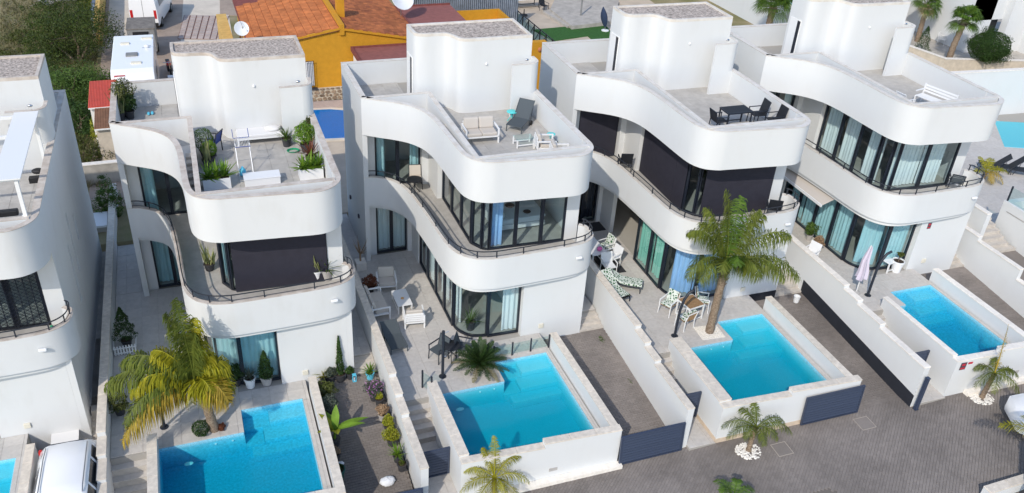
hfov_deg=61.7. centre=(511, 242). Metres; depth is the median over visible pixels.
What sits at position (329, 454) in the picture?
garden wall
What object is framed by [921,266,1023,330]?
driveway
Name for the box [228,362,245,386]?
potted plant
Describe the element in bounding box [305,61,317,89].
window
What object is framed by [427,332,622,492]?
garden wall
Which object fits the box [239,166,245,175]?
water bottle
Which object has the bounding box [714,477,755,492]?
bush
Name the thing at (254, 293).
villa
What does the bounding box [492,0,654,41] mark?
garden floor
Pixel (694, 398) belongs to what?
garden gate
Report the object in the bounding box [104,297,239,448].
palm tree
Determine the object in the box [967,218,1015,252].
garden steps
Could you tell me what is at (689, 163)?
window
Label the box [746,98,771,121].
garden chair
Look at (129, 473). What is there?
steps
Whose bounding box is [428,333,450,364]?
garden chair
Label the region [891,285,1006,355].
swimming pool
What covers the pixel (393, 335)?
sun lounger
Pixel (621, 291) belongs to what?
sun lounger
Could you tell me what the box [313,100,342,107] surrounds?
gravel band
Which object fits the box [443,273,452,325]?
window
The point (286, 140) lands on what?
potted plant
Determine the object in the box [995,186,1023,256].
terrace block
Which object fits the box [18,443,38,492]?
garden wall
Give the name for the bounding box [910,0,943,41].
fan palm
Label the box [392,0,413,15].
satellite dish
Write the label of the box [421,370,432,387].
glass balustrade
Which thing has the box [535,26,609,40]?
lawn
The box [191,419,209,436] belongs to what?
clipped shrub
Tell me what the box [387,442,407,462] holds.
potted plant
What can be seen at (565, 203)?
window
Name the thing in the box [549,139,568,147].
garden armchair
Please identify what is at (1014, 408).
parked car
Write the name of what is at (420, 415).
steps
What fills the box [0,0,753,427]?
ground
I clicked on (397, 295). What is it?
table
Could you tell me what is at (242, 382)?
window
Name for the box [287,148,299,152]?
garden hose
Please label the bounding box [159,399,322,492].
swimming pool
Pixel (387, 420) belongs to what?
potted plant
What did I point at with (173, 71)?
door
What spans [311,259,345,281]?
potted plant
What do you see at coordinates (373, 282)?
potted plant
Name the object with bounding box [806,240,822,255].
garden chair
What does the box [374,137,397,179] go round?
window
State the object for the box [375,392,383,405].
potted plant
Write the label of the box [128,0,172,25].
van
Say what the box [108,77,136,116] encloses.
potted plant
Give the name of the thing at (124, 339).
potted plant
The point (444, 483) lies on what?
entry path
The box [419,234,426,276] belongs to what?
window
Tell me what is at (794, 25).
door
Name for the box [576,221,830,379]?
patio
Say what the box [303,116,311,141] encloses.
potted plant
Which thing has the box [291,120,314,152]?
potted plant
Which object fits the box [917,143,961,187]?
window
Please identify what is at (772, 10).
fan palm
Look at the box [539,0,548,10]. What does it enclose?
garden chair
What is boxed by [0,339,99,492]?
patio
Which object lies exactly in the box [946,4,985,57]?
fan palm
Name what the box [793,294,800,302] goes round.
bucket
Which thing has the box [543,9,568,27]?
deck step
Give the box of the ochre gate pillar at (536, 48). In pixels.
[531,40,546,90]
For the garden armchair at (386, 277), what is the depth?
35.95 m
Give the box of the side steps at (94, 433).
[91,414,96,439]
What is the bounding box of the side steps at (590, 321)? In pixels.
[579,311,602,332]
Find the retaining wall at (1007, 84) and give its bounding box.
[950,68,1023,114]
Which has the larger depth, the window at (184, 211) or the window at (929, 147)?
the window at (929, 147)
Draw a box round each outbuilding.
[350,43,406,60]
[394,3,465,23]
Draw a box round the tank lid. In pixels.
[93,211,107,232]
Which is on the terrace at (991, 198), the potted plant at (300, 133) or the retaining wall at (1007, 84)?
the retaining wall at (1007, 84)
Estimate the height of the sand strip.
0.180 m
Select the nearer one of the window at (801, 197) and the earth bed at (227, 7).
the window at (801, 197)
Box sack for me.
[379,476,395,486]
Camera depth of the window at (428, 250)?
36.47 m
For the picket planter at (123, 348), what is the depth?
31.80 m
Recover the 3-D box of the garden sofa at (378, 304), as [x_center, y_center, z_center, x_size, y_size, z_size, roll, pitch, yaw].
[-5.462,2.368,34.586,0.750,0.860,1.500,-10,34,-21]
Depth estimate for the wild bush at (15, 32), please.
58.33 m
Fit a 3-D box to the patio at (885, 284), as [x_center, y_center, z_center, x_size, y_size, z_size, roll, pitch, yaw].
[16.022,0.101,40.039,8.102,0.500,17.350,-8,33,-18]
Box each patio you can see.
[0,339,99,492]
[110,244,371,488]
[341,213,598,428]
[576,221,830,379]
[792,222,1010,343]
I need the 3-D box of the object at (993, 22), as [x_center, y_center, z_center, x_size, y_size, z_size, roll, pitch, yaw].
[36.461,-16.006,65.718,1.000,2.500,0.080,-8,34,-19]
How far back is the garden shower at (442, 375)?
31.05 m
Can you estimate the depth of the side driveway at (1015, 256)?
39.17 m
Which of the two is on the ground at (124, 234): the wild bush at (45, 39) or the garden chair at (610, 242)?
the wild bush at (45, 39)
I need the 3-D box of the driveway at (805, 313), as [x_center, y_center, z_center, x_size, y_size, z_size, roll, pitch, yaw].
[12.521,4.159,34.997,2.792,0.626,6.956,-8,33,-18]
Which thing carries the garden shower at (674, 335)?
on the patio at (658, 327)
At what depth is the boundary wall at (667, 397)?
32.59 m
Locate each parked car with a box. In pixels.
[33,438,97,492]
[1004,393,1023,434]
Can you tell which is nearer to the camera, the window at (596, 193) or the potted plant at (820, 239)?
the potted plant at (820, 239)
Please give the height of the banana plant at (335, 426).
1.440 m
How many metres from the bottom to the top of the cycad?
1.172 m
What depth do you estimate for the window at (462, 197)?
33.64 m
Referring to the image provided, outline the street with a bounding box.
[522,384,1023,492]
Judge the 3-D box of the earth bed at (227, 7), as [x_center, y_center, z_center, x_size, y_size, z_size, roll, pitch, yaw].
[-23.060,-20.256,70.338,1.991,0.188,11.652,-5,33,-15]
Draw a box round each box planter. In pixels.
[199,158,242,190]
[292,151,323,180]
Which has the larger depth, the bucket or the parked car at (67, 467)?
the bucket
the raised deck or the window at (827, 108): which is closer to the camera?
the window at (827, 108)
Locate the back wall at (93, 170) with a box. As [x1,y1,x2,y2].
[82,159,120,184]
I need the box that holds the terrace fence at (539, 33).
[517,11,553,41]
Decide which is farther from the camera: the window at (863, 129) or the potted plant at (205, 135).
the window at (863, 129)
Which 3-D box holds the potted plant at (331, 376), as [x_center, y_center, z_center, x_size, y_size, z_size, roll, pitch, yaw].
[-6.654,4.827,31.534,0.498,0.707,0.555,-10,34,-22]
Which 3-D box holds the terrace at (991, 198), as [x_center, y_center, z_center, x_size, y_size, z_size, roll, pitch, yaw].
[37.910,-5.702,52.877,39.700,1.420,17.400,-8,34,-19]
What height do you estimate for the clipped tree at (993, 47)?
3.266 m
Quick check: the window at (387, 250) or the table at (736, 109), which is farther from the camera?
the window at (387, 250)
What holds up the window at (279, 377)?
in the villa at (254, 293)
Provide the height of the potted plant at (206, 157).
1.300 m
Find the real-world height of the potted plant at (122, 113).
1.445 m
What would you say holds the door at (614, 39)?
in the villa at (648, 86)
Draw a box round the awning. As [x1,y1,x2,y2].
[784,168,834,206]
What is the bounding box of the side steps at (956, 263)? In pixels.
[949,254,963,268]
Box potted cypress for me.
[334,335,346,382]
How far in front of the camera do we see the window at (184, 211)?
33.91 m
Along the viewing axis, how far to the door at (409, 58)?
35.59 m
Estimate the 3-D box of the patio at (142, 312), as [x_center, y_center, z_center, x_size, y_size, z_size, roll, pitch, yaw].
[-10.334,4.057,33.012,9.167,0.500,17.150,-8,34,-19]
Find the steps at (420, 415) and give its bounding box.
[406,397,437,448]
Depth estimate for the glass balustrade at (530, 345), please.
32.88 m
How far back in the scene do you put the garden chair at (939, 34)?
66.44 m
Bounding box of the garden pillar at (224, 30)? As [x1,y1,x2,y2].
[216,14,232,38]
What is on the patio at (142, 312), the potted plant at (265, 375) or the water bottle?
the potted plant at (265, 375)
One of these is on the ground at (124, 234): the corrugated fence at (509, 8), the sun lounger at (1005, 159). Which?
the corrugated fence at (509, 8)
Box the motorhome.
[110,34,159,80]
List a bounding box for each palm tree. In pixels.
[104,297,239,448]
[459,436,529,492]
[682,188,800,333]
[721,403,791,459]
[969,324,1019,404]
[972,156,1008,184]
[997,415,1023,435]
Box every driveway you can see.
[319,371,412,492]
[544,328,664,460]
[755,293,899,408]
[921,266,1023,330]
[1002,250,1023,280]
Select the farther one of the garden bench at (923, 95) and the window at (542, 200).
the garden bench at (923, 95)
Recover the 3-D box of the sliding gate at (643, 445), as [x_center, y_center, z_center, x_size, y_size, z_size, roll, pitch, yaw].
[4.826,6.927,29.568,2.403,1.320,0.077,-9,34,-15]
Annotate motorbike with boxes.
[163,59,171,74]
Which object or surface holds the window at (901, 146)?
in the villa at (881, 160)
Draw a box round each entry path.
[422,445,456,492]
[686,417,714,450]
[920,383,944,404]
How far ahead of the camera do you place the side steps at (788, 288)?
37.59 m
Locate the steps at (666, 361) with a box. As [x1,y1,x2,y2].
[658,352,676,380]
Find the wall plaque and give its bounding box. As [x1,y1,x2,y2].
[959,362,967,369]
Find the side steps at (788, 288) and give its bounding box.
[775,277,800,296]
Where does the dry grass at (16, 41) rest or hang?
on the ground at (124, 234)
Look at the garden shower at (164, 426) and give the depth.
28.80 m
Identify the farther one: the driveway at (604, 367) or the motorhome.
the motorhome
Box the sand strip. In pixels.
[107,0,129,46]
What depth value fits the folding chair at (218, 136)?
31.41 m
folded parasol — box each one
[601,7,608,31]
[853,245,872,294]
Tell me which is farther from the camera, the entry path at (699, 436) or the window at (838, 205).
the window at (838, 205)
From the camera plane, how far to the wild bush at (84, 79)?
48.48 m
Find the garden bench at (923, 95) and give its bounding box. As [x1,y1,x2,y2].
[913,83,959,101]
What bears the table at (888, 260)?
on the patio at (885, 284)
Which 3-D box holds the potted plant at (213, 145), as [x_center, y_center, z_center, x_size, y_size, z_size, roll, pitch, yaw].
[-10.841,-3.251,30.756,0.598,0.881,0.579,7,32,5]
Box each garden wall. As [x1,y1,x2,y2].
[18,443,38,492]
[146,376,345,492]
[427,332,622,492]
[668,296,861,442]
[880,268,1023,396]
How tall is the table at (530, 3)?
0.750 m
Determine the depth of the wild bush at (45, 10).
60.66 m
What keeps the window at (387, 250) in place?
in the villa at (430, 92)
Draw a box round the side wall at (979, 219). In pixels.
[967,203,991,237]
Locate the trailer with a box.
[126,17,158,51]
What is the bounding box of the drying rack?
[231,128,253,175]
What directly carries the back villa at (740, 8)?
on the ground at (124, 234)
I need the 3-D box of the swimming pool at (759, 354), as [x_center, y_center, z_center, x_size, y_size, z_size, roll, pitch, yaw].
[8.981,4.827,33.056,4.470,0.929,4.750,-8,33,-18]
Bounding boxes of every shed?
[88,79,116,139]
[94,107,115,160]
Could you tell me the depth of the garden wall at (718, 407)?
31.06 m
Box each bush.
[0,21,77,43]
[0,37,82,57]
[1,44,90,90]
[15,1,125,64]
[18,0,89,23]
[48,59,110,111]
[67,97,94,137]
[76,133,113,162]
[89,117,96,142]
[91,174,124,217]
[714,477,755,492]
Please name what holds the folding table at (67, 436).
on the driveway
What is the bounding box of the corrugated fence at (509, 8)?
[413,0,517,20]
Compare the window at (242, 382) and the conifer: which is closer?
the window at (242, 382)
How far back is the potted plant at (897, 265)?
37.51 m
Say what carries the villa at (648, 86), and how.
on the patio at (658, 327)
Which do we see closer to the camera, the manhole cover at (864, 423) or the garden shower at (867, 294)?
the manhole cover at (864, 423)
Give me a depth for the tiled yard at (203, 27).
62.80 m
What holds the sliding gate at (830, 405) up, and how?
on the street
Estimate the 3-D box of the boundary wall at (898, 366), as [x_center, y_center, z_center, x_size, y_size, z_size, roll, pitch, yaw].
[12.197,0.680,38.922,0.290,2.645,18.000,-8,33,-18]
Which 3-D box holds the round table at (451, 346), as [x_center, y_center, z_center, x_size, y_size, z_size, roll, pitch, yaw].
[-2.289,4.127,32.246,0.660,0.709,0.660,-8,34,-19]
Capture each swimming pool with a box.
[0,458,15,492]
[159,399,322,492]
[313,107,344,141]
[443,353,593,455]
[691,314,825,399]
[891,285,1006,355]
[995,121,1023,147]
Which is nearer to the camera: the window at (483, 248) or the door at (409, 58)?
the window at (483, 248)
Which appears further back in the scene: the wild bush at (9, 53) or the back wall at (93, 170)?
the wild bush at (9, 53)
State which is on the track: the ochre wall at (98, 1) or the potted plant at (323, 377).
the ochre wall at (98, 1)
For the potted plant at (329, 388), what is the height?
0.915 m
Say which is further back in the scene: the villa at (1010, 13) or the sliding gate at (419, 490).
the villa at (1010, 13)
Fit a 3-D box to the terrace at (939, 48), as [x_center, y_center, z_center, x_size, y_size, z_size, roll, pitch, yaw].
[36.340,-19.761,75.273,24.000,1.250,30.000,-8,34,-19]
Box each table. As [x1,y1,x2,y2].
[51,429,78,443]
[391,288,412,313]
[407,176,422,193]
[444,340,459,363]
[507,109,515,120]
[512,134,533,147]
[518,0,538,7]
[591,236,606,259]
[675,294,704,323]
[718,105,752,124]
[880,257,893,273]
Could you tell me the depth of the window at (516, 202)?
32.66 m
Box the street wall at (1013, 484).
[981,474,1023,492]
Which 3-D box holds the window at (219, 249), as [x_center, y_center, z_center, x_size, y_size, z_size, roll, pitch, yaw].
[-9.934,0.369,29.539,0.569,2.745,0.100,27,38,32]
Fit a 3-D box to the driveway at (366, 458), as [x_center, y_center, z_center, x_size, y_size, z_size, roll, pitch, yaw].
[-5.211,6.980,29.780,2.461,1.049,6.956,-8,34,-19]
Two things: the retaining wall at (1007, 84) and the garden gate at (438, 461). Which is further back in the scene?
the retaining wall at (1007, 84)
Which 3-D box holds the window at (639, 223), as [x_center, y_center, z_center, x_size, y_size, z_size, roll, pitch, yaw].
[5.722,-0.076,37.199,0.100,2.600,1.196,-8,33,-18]
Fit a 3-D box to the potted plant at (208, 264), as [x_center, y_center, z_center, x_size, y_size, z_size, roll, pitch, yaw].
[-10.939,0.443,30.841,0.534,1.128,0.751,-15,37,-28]
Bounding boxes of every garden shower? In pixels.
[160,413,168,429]
[439,330,448,378]
[671,289,693,337]
[864,250,892,296]
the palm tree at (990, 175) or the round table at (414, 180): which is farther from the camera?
the palm tree at (990, 175)
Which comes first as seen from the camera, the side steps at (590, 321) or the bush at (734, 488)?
the bush at (734, 488)
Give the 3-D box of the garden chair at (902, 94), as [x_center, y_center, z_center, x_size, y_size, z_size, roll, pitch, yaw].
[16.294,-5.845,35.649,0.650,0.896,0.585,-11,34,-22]
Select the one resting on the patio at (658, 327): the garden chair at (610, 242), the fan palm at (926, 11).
the garden chair at (610, 242)
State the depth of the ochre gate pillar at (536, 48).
51.07 m
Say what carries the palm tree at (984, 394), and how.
on the street
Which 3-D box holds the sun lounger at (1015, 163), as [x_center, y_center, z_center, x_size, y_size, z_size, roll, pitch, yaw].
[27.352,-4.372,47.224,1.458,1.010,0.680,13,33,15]
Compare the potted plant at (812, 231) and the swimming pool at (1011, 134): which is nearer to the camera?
the potted plant at (812, 231)
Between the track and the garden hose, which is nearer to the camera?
the garden hose
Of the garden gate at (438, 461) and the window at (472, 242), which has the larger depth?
the window at (472, 242)
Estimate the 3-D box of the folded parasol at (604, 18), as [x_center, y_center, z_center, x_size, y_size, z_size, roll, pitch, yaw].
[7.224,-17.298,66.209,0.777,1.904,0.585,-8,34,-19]
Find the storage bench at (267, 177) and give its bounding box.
[242,169,280,186]
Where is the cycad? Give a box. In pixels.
[451,337,508,382]
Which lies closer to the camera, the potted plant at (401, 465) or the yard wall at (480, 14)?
the potted plant at (401, 465)
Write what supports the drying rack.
on the villa at (254, 293)
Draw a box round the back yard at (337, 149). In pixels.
[327,107,347,212]
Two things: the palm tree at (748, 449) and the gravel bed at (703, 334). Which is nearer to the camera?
the palm tree at (748, 449)
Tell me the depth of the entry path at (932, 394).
32.70 m
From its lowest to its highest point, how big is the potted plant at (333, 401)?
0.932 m
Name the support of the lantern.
on the driveway at (366, 458)
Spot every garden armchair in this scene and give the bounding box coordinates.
[376,266,396,291]
[402,305,424,329]
[533,129,556,149]
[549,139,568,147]
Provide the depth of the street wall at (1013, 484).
28.63 m
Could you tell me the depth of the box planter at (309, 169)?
30.28 m
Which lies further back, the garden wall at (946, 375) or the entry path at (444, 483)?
the garden wall at (946, 375)
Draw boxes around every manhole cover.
[770,441,793,456]
[853,416,875,429]
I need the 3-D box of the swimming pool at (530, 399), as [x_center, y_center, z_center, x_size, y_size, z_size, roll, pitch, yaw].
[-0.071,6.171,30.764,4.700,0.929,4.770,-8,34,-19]
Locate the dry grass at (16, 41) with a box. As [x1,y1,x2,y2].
[0,0,107,187]
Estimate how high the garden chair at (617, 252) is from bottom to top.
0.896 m
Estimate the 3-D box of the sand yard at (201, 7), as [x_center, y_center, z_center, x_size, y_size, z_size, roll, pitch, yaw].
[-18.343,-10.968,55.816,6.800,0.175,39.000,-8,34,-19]
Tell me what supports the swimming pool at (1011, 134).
in the terrace at (991, 198)
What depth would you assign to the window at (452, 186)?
34.71 m
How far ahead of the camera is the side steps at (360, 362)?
32.47 m
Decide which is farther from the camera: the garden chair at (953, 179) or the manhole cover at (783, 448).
the garden chair at (953, 179)
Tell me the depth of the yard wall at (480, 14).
63.97 m
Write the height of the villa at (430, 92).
11.140 m
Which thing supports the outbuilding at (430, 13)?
on the ground at (124, 234)
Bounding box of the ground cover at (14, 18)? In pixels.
[0,0,96,156]
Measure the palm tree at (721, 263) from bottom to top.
6.212 m
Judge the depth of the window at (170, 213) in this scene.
33.46 m
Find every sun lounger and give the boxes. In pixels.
[380,318,407,354]
[506,98,534,133]
[601,268,630,300]
[609,267,642,293]
[977,154,1012,171]
[992,156,1023,174]
[1006,166,1023,172]
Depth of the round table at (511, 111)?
35.00 m
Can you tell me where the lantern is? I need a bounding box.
[352,373,356,381]
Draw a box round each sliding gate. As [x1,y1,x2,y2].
[400,487,422,492]
[618,422,685,464]
[800,385,865,425]
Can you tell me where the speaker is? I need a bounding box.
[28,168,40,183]
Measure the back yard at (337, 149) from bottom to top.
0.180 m
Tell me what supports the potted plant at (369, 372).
on the driveway at (366, 458)
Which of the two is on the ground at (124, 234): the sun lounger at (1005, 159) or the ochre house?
the ochre house
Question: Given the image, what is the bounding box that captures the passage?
[91,251,105,417]
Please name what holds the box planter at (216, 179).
on the villa at (254, 293)
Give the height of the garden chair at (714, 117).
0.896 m
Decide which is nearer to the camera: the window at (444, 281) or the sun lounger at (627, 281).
the window at (444, 281)
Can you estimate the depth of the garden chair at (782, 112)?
34.59 m
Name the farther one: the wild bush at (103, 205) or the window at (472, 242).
the wild bush at (103, 205)
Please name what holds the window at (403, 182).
in the villa at (430, 92)
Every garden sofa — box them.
[364,285,390,318]
[461,115,499,142]
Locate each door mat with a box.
[578,222,605,231]
[591,255,625,272]
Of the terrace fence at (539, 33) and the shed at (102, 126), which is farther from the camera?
the terrace fence at (539, 33)
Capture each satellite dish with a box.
[234,21,248,37]
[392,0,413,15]
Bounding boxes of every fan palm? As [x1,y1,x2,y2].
[749,0,792,23]
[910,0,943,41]
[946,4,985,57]
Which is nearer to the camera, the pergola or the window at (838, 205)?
the pergola
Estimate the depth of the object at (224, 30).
56.93 m
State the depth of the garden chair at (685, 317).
33.82 m
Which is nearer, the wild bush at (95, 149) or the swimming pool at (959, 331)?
the swimming pool at (959, 331)
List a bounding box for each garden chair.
[408,164,422,189]
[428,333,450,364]
[453,331,472,358]
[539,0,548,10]
[597,232,616,251]
[600,251,617,270]
[606,243,623,265]
[617,154,633,171]
[657,288,680,317]
[674,308,698,332]
[695,286,709,313]
[709,108,729,125]
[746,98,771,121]
[764,104,788,120]
[764,199,783,212]
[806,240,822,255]
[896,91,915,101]
[936,31,947,45]
[945,173,966,187]
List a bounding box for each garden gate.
[423,446,449,477]
[685,391,701,416]
[915,350,929,361]
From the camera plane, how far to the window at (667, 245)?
35.80 m
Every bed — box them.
[220,0,236,15]
[235,124,282,146]
[485,200,544,229]
[694,324,724,339]
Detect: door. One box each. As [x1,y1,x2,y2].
[173,71,180,116]
[407,51,412,92]
[606,32,619,70]
[782,16,801,53]
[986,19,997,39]
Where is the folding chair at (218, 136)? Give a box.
[200,128,222,155]
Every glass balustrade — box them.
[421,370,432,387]
[493,334,549,354]
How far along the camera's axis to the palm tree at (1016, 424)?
28.20 m
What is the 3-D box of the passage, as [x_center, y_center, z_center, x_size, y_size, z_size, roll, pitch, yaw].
[-17.095,1.699,36.257,0.750,0.300,16.500,-8,34,-19]
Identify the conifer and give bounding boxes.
[914,26,930,49]
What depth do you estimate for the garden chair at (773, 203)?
34.90 m
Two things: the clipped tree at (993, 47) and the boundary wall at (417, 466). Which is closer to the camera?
the boundary wall at (417, 466)
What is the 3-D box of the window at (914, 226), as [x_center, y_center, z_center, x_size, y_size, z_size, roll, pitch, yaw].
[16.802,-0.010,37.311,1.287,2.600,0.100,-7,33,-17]
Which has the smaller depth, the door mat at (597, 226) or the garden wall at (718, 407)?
the garden wall at (718, 407)
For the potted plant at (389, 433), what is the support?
on the driveway at (366, 458)
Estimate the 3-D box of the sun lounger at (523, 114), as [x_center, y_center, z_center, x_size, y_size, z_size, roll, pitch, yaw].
[0.346,-5.131,34.589,0.780,0.936,1.457,14,33,16]
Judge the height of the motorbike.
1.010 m
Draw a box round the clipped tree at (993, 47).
[963,25,1014,63]
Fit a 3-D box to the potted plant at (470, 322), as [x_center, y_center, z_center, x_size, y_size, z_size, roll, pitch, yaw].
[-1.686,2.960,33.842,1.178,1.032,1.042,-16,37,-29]
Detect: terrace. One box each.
[910,19,1023,58]
[956,113,1023,222]
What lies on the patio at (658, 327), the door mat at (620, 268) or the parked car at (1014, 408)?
the door mat at (620, 268)
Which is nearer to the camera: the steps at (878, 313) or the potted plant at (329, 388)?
the potted plant at (329, 388)
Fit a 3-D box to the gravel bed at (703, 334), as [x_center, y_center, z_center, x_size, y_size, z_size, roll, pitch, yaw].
[7.840,3.552,34.073,1.011,0.059,0.840,-6,33,-15]
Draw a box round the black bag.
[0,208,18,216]
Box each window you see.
[0,280,17,330]
[4,271,51,328]
[137,167,172,214]
[150,241,175,287]
[166,173,186,213]
[170,248,180,284]
[204,336,243,383]
[217,243,231,289]
[226,242,235,290]
[238,331,280,384]
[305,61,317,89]
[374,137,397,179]
[376,208,391,252]
[391,211,406,250]
[397,141,419,183]
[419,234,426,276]
[427,246,434,291]
[435,259,443,307]
[442,170,450,210]
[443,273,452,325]
[450,182,460,226]
[452,283,489,336]
[460,194,471,242]
[470,201,483,248]
[482,203,490,249]
[487,287,521,336]
[488,201,517,249]
[515,199,543,246]
[540,197,567,243]
[578,193,583,221]
[581,184,598,220]
[633,217,651,272]
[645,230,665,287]
[658,243,702,297]
[681,163,689,208]
[681,164,702,215]
[694,169,707,216]
[695,253,729,296]
[778,93,795,106]
[784,181,801,199]
[795,193,816,229]
[810,201,837,244]
[815,105,844,158]
[825,202,855,259]
[832,114,862,170]
[842,214,891,269]
[850,125,883,182]
[869,137,896,188]
[879,224,916,269]
[883,142,902,190]
[888,144,931,190]
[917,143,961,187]
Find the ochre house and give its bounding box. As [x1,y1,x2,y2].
[232,0,408,101]
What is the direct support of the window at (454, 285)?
in the villa at (430, 92)
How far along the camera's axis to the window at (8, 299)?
27.59 m
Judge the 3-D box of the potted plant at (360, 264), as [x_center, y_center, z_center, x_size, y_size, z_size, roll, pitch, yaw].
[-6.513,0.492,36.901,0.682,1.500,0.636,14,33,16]
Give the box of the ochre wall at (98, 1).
[91,0,105,44]
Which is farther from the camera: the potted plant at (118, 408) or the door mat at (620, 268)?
the door mat at (620, 268)
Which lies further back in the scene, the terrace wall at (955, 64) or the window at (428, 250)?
the terrace wall at (955, 64)
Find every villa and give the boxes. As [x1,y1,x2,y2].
[0,54,102,454]
[109,35,355,396]
[341,18,593,339]
[539,2,810,300]
[709,0,792,24]
[729,0,1003,273]
[905,0,1023,53]
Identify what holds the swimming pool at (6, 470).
in the patio at (12, 447)
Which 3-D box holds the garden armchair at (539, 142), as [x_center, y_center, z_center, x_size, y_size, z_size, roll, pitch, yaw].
[1.262,-3.852,32.682,0.750,0.860,0.720,-2,32,-9]
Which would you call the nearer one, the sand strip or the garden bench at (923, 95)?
the garden bench at (923, 95)
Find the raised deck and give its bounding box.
[550,0,618,28]
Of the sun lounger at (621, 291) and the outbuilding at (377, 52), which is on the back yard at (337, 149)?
the outbuilding at (377, 52)
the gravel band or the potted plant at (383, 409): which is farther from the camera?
the gravel band
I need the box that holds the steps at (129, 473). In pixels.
[110,452,146,492]
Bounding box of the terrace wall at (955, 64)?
[908,45,1023,70]
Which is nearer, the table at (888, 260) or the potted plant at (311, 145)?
the potted plant at (311, 145)
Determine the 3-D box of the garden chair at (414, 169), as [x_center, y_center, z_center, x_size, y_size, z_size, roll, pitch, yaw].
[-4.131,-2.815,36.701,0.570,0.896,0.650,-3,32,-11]
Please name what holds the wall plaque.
attached to the garden wall at (946, 375)
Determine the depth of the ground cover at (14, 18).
58.80 m
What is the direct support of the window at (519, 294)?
in the villa at (430, 92)
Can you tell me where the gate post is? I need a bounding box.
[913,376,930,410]
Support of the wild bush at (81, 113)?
on the ground at (124, 234)
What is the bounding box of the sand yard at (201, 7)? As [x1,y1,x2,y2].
[181,0,231,40]
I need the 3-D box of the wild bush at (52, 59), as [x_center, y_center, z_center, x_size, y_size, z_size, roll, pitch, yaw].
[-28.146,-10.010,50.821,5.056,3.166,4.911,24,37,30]
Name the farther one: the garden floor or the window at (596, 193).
the garden floor
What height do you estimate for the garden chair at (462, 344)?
0.896 m
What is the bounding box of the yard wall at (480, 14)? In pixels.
[457,9,508,20]
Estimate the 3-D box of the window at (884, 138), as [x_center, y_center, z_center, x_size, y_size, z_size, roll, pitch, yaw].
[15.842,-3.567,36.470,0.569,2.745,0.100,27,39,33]
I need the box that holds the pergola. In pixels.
[0,111,43,216]
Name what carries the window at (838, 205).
in the villa at (881, 160)
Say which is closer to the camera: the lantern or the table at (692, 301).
the lantern
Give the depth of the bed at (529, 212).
34.34 m
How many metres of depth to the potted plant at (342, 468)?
27.89 m
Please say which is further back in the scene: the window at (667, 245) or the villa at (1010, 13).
the villa at (1010, 13)
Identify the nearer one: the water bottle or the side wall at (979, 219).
the water bottle
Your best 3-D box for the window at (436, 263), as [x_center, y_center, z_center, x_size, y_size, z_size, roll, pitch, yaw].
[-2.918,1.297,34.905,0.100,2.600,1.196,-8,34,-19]
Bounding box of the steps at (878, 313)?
[873,310,887,327]
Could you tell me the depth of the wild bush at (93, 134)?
45.28 m
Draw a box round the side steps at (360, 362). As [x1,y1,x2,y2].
[354,354,376,374]
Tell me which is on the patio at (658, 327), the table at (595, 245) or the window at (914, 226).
the table at (595, 245)
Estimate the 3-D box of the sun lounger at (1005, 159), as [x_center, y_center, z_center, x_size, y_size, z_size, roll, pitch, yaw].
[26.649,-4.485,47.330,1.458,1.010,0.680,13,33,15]
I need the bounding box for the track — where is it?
[89,0,182,209]
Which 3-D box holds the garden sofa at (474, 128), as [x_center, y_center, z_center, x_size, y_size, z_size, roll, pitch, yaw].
[-1.236,-4.378,33.258,1.350,0.860,0.750,-7,33,-17]
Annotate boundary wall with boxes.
[96,183,117,492]
[341,232,428,492]
[584,258,694,447]
[784,234,930,406]
[955,225,1023,317]
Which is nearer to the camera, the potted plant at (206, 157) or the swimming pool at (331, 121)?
the potted plant at (206, 157)
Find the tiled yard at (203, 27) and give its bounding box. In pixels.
[178,15,228,39]
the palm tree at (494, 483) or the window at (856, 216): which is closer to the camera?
the palm tree at (494, 483)
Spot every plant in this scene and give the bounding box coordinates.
[105,85,124,120]
[107,378,131,415]
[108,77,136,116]
[112,307,137,346]
[120,93,136,119]
[194,128,213,156]
[197,139,212,168]
[199,242,215,271]
[200,140,216,164]
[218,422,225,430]
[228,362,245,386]
[236,367,257,388]
[255,350,273,385]
[271,125,292,146]
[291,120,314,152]
[297,136,318,161]
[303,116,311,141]
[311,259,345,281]
[312,372,329,382]
[313,255,320,278]
[317,405,367,446]
[318,378,338,401]
[321,392,339,414]
[325,366,337,382]
[334,445,340,460]
[339,463,344,479]
[345,365,354,379]
[354,237,366,271]
[359,362,374,379]
[361,274,378,292]
[362,378,383,401]
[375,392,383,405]
[375,404,390,421]
[381,424,400,446]
[382,413,394,428]
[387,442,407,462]
[397,460,406,471]
[459,307,481,330]
[805,222,820,240]
[813,235,824,245]
[891,252,904,272]
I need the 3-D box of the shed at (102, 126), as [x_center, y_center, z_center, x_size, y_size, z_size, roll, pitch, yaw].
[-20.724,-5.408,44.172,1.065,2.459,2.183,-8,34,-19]
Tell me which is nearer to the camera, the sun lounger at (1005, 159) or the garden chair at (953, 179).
the garden chair at (953, 179)
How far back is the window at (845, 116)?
38.51 m
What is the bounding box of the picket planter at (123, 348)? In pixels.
[113,336,136,355]
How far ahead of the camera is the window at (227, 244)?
29.58 m
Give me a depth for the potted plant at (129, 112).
33.47 m
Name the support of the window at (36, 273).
in the villa at (51, 254)
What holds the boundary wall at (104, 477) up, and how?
on the ground at (124, 234)

